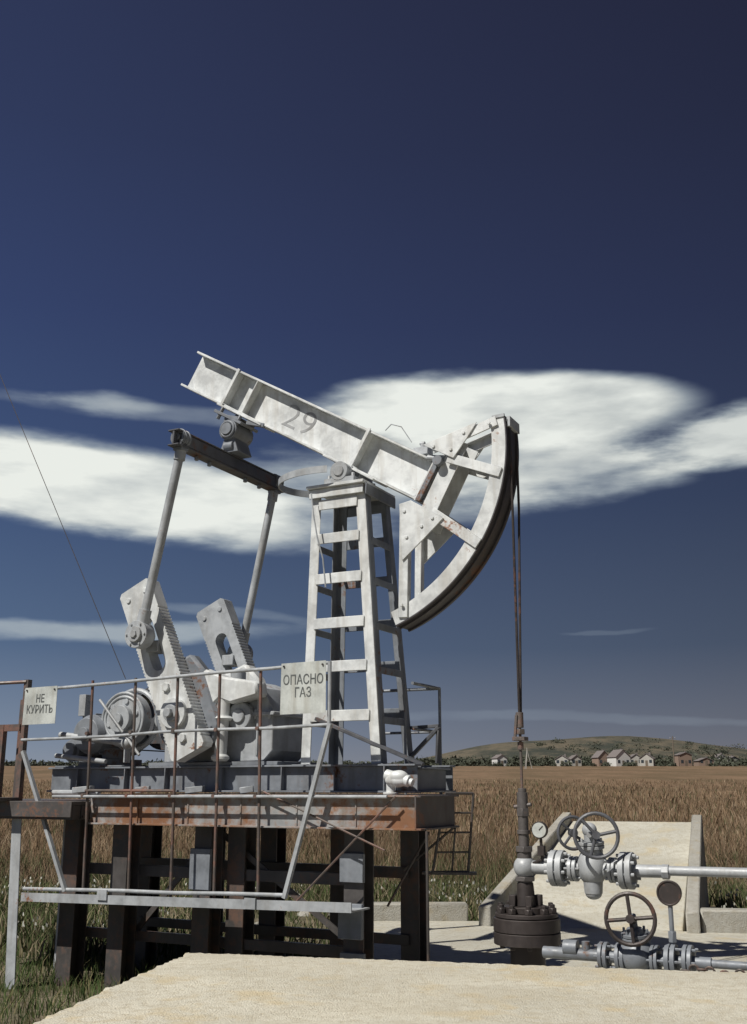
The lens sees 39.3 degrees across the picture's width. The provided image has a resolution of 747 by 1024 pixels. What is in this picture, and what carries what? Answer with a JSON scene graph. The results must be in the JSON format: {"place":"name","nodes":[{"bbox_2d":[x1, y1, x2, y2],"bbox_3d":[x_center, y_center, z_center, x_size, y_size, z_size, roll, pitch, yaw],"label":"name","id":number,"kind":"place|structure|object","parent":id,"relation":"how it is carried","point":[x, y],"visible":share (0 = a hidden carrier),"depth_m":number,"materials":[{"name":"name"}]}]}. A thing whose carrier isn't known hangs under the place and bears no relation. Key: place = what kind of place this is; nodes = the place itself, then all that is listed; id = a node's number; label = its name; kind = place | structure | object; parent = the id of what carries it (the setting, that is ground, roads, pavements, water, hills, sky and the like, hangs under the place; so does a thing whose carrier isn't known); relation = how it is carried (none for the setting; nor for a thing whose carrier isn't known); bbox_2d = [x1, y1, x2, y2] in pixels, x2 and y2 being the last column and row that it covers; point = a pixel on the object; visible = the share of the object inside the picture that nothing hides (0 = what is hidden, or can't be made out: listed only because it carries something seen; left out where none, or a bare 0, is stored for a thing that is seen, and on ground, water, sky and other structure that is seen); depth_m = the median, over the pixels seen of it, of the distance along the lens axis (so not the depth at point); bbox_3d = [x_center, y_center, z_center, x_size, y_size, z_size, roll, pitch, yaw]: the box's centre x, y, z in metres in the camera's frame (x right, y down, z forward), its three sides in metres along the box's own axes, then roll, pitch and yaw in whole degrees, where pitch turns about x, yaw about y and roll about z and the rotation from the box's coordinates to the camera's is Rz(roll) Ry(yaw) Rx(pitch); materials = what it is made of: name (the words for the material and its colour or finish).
{"place":"outdoors","nodes":[
{"label":"outdoors","id":0,"kind":"place"},
{"bbox_2d":[0,938,223,1023],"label":"green grass","id":1,"kind":"structure","parent":0,"point":[83,989],"depth_m":8.69,"materials":[{"name":"green plant"}]},
{"bbox_2d":[0,736,746,1023],"bbox_3d":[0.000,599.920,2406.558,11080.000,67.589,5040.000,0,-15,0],"label":"ground","id":2,"kind":"structure","parent":0,"point":[593,774],"depth_m":170.12,"materials":[{"name":"brown soil"}]},
{"bbox_2d":[18,909,312,923],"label":"scattered stones","id":3,"kind":"object","parent":2,"relation":"on","point":[302,913],"visible":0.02,"depth_m":13.81,"materials":[{"name":"grey stone"}]},
{"bbox_2d":[0,792,476,988],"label":"steel platform","id":4,"kind":"structure","parent":2,"relation":"on","point":[131,934],"depth_m":8.74,"materials":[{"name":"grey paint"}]},
{"bbox_2d":[0,661,442,912],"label":"safety railing","id":5,"kind":"object","parent":4,"relation":"attached to","point":[22,763],"visible":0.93,"depth_m":8.54,"materials":[{"name":"grey metal"}]},
{"bbox_2d":[22,686,57,724],"bbox_3d":[-2.996,1.736,9.377,0.390,0.335,0.016,-7,-16,26],"label":"warning sign","id":6,"kind":"object","parent":5,"relation":"attached to","point":[40,705],"visible":1,"depth_m":9.38,"materials":[{"name":"white metal"}]},
{"bbox_2d":[280,660,325,714],"bbox_3d":[-0.554,1.375,8.185,0.413,0.405,0.015,-7,-16,26],"label":"warning sign","id":7,"kind":"object","parent":5,"relation":"attached to","point":[303,687],"visible":1,"depth_m":8.19,"materials":[{"name":"white metal"}]},
{"bbox_2d":[47,351,527,794],"bbox_3d":[-0.836,0.387,9.613,4.555,4.344,1.800,-7,-16,26],"label":"pump jack","id":8,"kind":"object","parent":4,"relation":"on","point":[362,458],"visible":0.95,"depth_m":9.11,"materials":[{"name":"metal"}]},
{"bbox_2d":[0,375,125,678],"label":"overhead wire","id":9,"kind":"object","parent":8,"relation":"attached to","point":[64,530],"visible":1,"depth_m":10.45,"materials":[{"name":"metal"}]},
{"bbox_2d":[0,778,746,904],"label":"dry grass","id":10,"kind":"structure","parent":2,"relation":"on","point":[499,861],"depth_m":31.32,"materials":[{"name":"brown plant"}]},
{"bbox_2d":[0,869,746,960],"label":"green weeds","id":11,"kind":"object","parent":2,"relation":"on","point":[45,937],"visible":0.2,"depth_m":13.69,"materials":[{"name":"green plant"}]},
{"bbox_2d":[0,877,746,937],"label":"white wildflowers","id":12,"kind":"object","parent":2,"relation":"on","point":[300,895],"visible":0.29,"depth_m":14.53,"materials":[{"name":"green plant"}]},
{"bbox_2d":[4,737,746,765],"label":"distant trees","id":13,"kind":"object","parent":2,"relation":"on","point":[660,760],"visible":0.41,"depth_m":413.36,"materials":[{"name":"green plant"}]},
{"bbox_2d":[33,953,746,1023],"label":"concrete slab","id":14,"kind":"structure","parent":2,"relation":"on","point":[196,988],"depth_m":5.72,"materials":[{"name":"beige concrete"}]},
{"bbox_2d":[374,902,467,920],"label":"curb wall","id":15,"kind":"structure","parent":2,"relation":"on","point":[448,911],"depth_m":12.12,"materials":[{"name":"grey concrete"}]},
{"bbox_2d":[492,755,506,765],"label":"walls","id":16,"kind":"structure","parent":2,"relation":"on","point":[501,758],"depth_m":389.08,"materials":[{"name":"white paint"}]},
{"bbox_2d":[491,753,507,758],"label":"roof","id":17,"kind":"structure","parent":16,"relation":"on","point":[495,756],"depth_m":390.40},
{"bbox_2d":[478,812,571,925],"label":"ramp curb","id":18,"kind":"structure","parent":2,"relation":"on","point":[504,889],"depth_m":12.37,"materials":[{"name":"grey concrete"}]},
{"bbox_2d":[525,750,531,767],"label":"survey tripod tower","id":19,"kind":"structure","parent":2,"relation":"on","point":[526,761],"depth_m":291.97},
{"bbox_2d":[374,921,746,972],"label":"concrete apron","id":20,"kind":"object","parent":2,"relation":"on","point":[462,941],"visible":0.18,"depth_m":10.35,"materials":[{"name":"beige concrete"}]},
{"bbox_2d":[555,755,569,765],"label":"walls","id":21,"kind":"structure","parent":2,"relation":"on","point":[561,758],"depth_m":389.97,"materials":[{"name":"white paint"}]},
{"bbox_2d":[570,756,581,765],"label":"walls","id":22,"kind":"structure","parent":2,"relation":"on","point":[576,758],"depth_m":396.06,"materials":[{"name":"white paint"}]},
{"bbox_2d":[592,752,607,765],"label":"walls","id":23,"kind":"structure","parent":2,"relation":"on","point":[603,756],"depth_m":393.00,"materials":[{"name":"brown brick"}]},
{"bbox_2d":[591,750,607,757],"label":"roof","id":24,"kind":"structure","parent":23,"relation":"on","point":[597,754],"depth_m":394.95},
{"bbox_2d":[533,821,690,930],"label":"concrete ramp","id":25,"kind":"structure","parent":2,"relation":"on","point":[654,843],"depth_m":12.58,"materials":[{"name":"beige concrete"}]},
{"bbox_2d":[607,750,630,765],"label":"walls","id":26,"kind":"structure","parent":2,"relation":"on","point":[622,755],"depth_m":388.83,"materials":[{"name":"white paint"}]},
{"bbox_2d":[606,748,630,757],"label":"roof","id":27,"kind":"structure","parent":26,"relation":"on","point":[614,753],"depth_m":390.87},
{"bbox_2d":[493,788,746,970],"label":"wellhead","id":28,"kind":"object","parent":2,"relation":"on","point":[526,926],"visible":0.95,"depth_m":7.61,"materials":[{"name":"metal"}]},
{"bbox_2d":[680,964,744,972],"bbox_3d":[2.629,2.972,6.654,1.324,0.091,0.131,-7,-16,26],"label":"anchor chain","id":29,"kind":"object","parent":28,"relation":"attached to","point":[698,969],"visible":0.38,"depth_m":6.89,"materials":[{"name":"metal"}]},
{"bbox_2d":[630,754,639,765],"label":"walls","id":30,"kind":"structure","parent":2,"relation":"on","point":[635,757],"depth_m":396.74,"materials":[{"name":"white paint"}]},
{"bbox_2d":[640,754,655,765],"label":"walls","id":31,"kind":"structure","parent":2,"relation":"on","point":[646,757],"depth_m":393.94,"materials":[{"name":"white paint"}]},
{"bbox_2d":[672,736,674,762],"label":"utility pole","id":32,"kind":"object","parent":2,"relation":"on","point":[673,750],"visible":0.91,"depth_m":389.99,"materials":[{"name":"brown wood"}]},
{"bbox_2d":[674,753,691,765],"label":"walls","id":33,"kind":"structure","parent":2,"relation":"on","point":[684,757],"depth_m":391.54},
{"bbox_2d":[685,815,708,933],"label":"ramp curb","id":34,"kind":"structure","parent":2,"relation":"on","point":[697,898],"depth_m":12.51,"materials":[{"name":"grey concrete"}]},
{"bbox_2d":[693,758,713,765],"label":"walls","id":35,"kind":"structure","parent":2,"relation":"on","point":[697,763],"depth_m":394.61,"materials":[{"name":"beige paint"}]},
{"bbox_2d":[700,908,746,932],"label":"curb wall","id":36,"kind":"structure","parent":2,"relation":"on","point":[723,920],"depth_m":11.12,"materials":[{"name":"grey concrete"}]},
{"bbox_2d":[0,0,746,765],"label":"sky","id":37,"kind":"structure","parent":0,"point":[431,219],"materials":[{"name":"blue"}]}
]}

